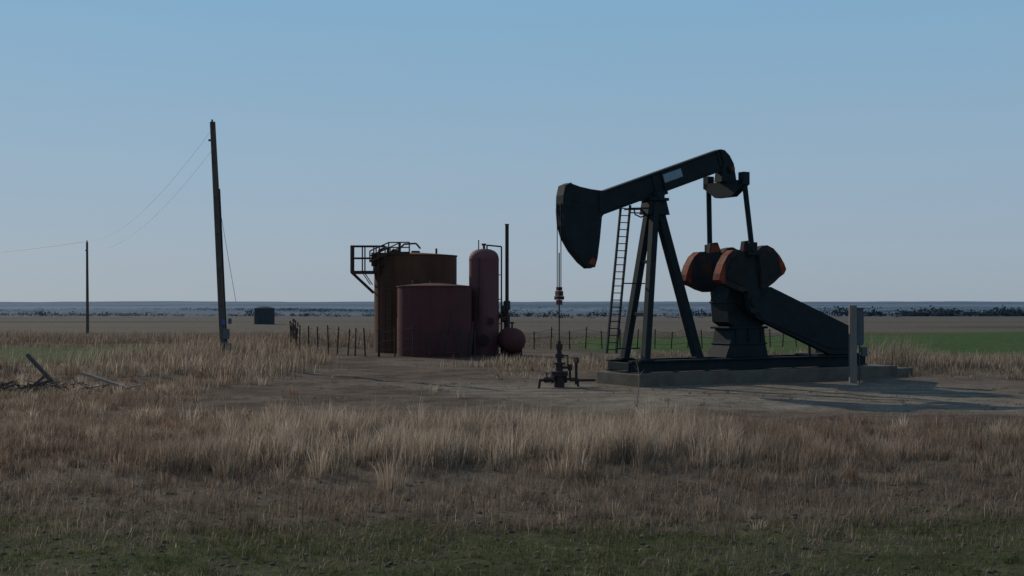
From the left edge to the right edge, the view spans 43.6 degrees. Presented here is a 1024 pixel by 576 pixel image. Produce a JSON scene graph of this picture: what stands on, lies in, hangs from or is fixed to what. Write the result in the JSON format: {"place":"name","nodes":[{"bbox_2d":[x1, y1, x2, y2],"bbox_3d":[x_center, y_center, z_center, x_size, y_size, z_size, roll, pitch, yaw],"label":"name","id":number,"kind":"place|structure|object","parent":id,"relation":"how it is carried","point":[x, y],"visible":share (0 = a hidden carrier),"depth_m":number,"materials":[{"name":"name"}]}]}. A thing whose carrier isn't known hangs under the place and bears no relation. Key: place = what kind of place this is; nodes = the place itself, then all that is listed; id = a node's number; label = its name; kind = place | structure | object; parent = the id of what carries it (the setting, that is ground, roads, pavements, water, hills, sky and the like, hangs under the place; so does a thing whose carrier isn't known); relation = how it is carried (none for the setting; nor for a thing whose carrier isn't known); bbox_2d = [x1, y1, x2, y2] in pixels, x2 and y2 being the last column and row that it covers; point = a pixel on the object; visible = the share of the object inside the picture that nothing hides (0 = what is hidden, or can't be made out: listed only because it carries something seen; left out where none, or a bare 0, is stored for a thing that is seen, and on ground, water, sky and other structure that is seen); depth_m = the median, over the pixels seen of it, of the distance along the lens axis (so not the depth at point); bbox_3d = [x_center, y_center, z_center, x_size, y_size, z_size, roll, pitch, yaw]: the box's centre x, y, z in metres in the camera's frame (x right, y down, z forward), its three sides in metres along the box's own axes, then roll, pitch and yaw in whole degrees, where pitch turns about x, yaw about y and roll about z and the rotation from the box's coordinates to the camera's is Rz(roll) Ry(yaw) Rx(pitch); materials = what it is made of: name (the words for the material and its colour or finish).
{"place":"outdoors","nodes":[
{"label":"outdoors","id":0,"kind":"place"},
{"bbox_2d":[0,301,1023,575],"bbox_3d":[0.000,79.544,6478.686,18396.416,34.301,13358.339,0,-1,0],"label":"ground","id":1,"kind":"structure","parent":0,"point":[360,373],"depth_m":40.32,"materials":[{"name":"soil"}]},
{"bbox_2d":[2,373,52,392],"bbox_3d":[-18.795,3.425,47.126,3.730,0.891,0.900,0,-1,14],"label":"broken post pile","id":2,"kind":"object","parent":1,"relation":"on","point":[38,381],"visible":0.79,"depth_m":46.84,"materials":[{"name":"brown wood"}]},
{"bbox_2d":[26,354,60,388],"bbox_3d":[-18.200,3.317,49.816,1.822,1.506,0.120,0,-1,24],"label":"leaning post","id":3,"kind":"object","parent":1,"relation":"on","point":[36,364],"visible":0.64,"depth_m":49.88,"materials":[{"name":"brown wood"}]},
{"bbox_2d":[0,379,113,392],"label":"brush pile","id":4,"kind":"object","parent":1,"relation":"on","point":[6,386],"visible":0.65,"depth_m":47.08,"materials":[{"name":"brown wood"}]},
{"bbox_2d":[85,240,88,333],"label":"utility pole","id":5,"kind":"object","parent":1,"relation":"on","point":[87,300],"visible":0.82,"depth_m":139.89,"materials":[{"name":"brown wood"}]},
{"bbox_2d":[81,372,142,389],"bbox_3d":[-14.984,3.496,48.304,2.176,0.692,1.264,0,-1,22],"label":"fallen board","id":6,"kind":"object","parent":1,"relation":"on","point":[101,379],"visible":0.9,"depth_m":47.77,"materials":[{"name":"grey wood"}]},
{"bbox_2d":[208,119,231,353],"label":"utility pole","id":7,"kind":"object","parent":1,"relation":"on","point":[224,333],"visible":0.88,"depth_m":69.89,"materials":[{"name":"brown wood"}]},
{"bbox_2d":[5,134,235,300],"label":"power lines","id":8,"kind":"object","parent":7,"relation":"attached to","point":[143,226],"visible":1,"depth_m":86.64,"materials":[{"name":"metal"}]},
{"bbox_2d":[254,306,274,323],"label":"distant storage tank","id":9,"kind":"object","parent":1,"relation":"on","point":[264,314],"visible":0.91,"depth_m":198.66,"materials":[{"name":"metal"}]},
{"bbox_2d":[289,319,475,357],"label":"steel fence","id":10,"kind":"object","parent":1,"relation":"on","point":[294,329],"visible":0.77,"depth_m":79.96,"materials":[{"name":"metal"}]},
{"bbox_2d":[350,242,420,353],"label":"tank catwalk","id":11,"kind":"object","parent":1,"relation":"on","point":[376,257],"visible":0.94,"depth_m":85.79,"materials":[{"name":"metal"}]},
{"bbox_2d":[374,248,456,352],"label":"rusty storage tank","id":12,"kind":"object","parent":1,"relation":"on","point":[407,269],"visible":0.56,"depth_m":85.63,"materials":[{"name":"metal"}]},
{"bbox_2d":[396,278,471,356],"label":"maroon storage tank","id":13,"kind":"object","parent":1,"relation":"on","point":[426,308],"visible":0.94,"depth_m":79.91,"materials":[{"name":"metal"}]},
{"bbox_2d":[443,309,473,357],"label":"leaning fence rails","id":14,"kind":"object","parent":1,"relation":"on","point":[456,344],"visible":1,"depth_m":79.05,"materials":[{"name":"wood"}]},
{"bbox_2d":[469,240,505,354],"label":"vertical separator vessel","id":15,"kind":"object","parent":1,"relation":"on","point":[484,273],"visible":0.97,"depth_m":83.14,"materials":[{"name":"metal"}]},
{"bbox_2d":[499,224,509,327],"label":"exhaust stack","id":16,"kind":"object","parent":1,"relation":"on","point":[505,308],"visible":0.77,"depth_m":83.91,"materials":[{"name":"metal"}]},
{"bbox_2d":[497,322,525,355],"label":"horizontal drum","id":17,"kind":"object","parent":1,"relation":"on","point":[511,340],"visible":0.89,"depth_m":81.08,"materials":[{"name":"metal"}]},
{"bbox_2d":[0,353,1023,575],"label":"dry grass","id":18,"kind":"structure","parent":1,"relation":"on","point":[218,439],"depth_m":25.62,"materials":[{"name":"beige plant"}]},
{"bbox_2d":[0,327,1023,402],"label":"meadow grass","id":19,"kind":"structure","parent":1,"relation":"on","point":[240,358],"depth_m":66.13,"materials":[{"name":"beige plant"}]},
{"bbox_2d":[0,306,1023,315],"bbox_3d":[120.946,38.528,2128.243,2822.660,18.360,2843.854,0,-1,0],"label":"scrub","id":20,"kind":"object","parent":1,"relation":"on","point":[146,314],"visible":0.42,"depth_m":1870.65,"materials":[{"name":"green plant"}]},
{"bbox_2d":[538,341,595,387],"bbox_3d":[2.120,3.132,51.728,2.709,2.000,0.720,0,-1,-30],"label":"wellhead","id":21,"kind":"object","parent":1,"relation":"on","point":[558,378],"visible":0.98,"depth_m":51.49,"materials":[{"name":"black metal"}]},
{"bbox_2d":[242,311,921,317],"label":"field bushes","id":22,"kind":"object","parent":1,"relation":"on","point":[568,315],"visible":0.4,"depth_m":400.11,"materials":[{"name":"green plant"}]},
{"bbox_2d":[227,305,1023,315],"bbox_3d":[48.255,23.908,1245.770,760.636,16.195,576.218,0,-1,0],"label":"distant treeline","id":23,"kind":"object","parent":1,"relation":"on","point":[1001,312],"visible":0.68,"depth_m":1017.21,"materials":[{"name":"green plant"}]},
{"bbox_2d":[533,327,796,348],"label":"field fence","id":24,"kind":"object","parent":1,"relation":"on","point":[654,337],"visible":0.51,"depth_m":93.94,"materials":[{"name":"metal"}]},
{"bbox_2d":[597,364,912,386],"bbox_3d":[11.175,3.901,56.947,15.750,0.700,3.100,0,-1,-30],"label":"concrete pad","id":25,"kind":"object","parent":1,"relation":"on","point":[654,379],"visible":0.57,"depth_m":54.51,"materials":[{"name":"grey concrete"}]},
{"bbox_2d":[554,149,867,372],"bbox_3d":[8.836,-1.264,55.655,16.270,9.530,3.200,0,-1,-30],"label":"oil pumpjack","id":26,"kind":"object","parent":25,"relation":"on","point":[747,302],"visible":0.99,"depth_m":54.80,"materials":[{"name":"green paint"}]},
{"bbox_2d":[849,305,866,382],"bbox_3d":[14.713,2.425,54.466,0.825,3.375,0.580,0,-1,0],"label":"control panel","id":27,"kind":"object","parent":1,"relation":"on","point":[856,326],"visible":0.82,"depth_m":54.19,"materials":[{"name":"grey metal"}]},
{"bbox_2d":[0,494,1023,575],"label":"green grass","id":28,"kind":"structure","parent":0,"point":[606,537],"depth_m":17.63,"materials":[{"name":"green plant"}]},
{"bbox_2d":[0,478,1023,575],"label":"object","id":29,"kind":"object","parent":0,"point":[547,569],"visible":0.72,"depth_m":18.60,"materials":[{"name":"green plant"}]},
{"bbox_2d":[0,0,1023,301],"label":"sky","id":30,"kind":"structure","parent":0,"point":[880,143],"materials":[{"name":"blue"}]},
{"bbox_2d":[193,376,1020,425],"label":"gravel","id":31,"kind":"structure","parent":0,"point":[644,404],"depth_m":45.59,"materials":[{"name":"grey gravel"}]},
{"bbox_2d":[634,355,643,403],"bbox_3d":[4.127,3.028,41.965,0.333,1.652,0.300,-1,-1,38],"label":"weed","id":32,"kind":"object","parent":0,"point":[639,379],"visible":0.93,"depth_m":41.96,"materials":[{"name":"brown plant"}]}
]}

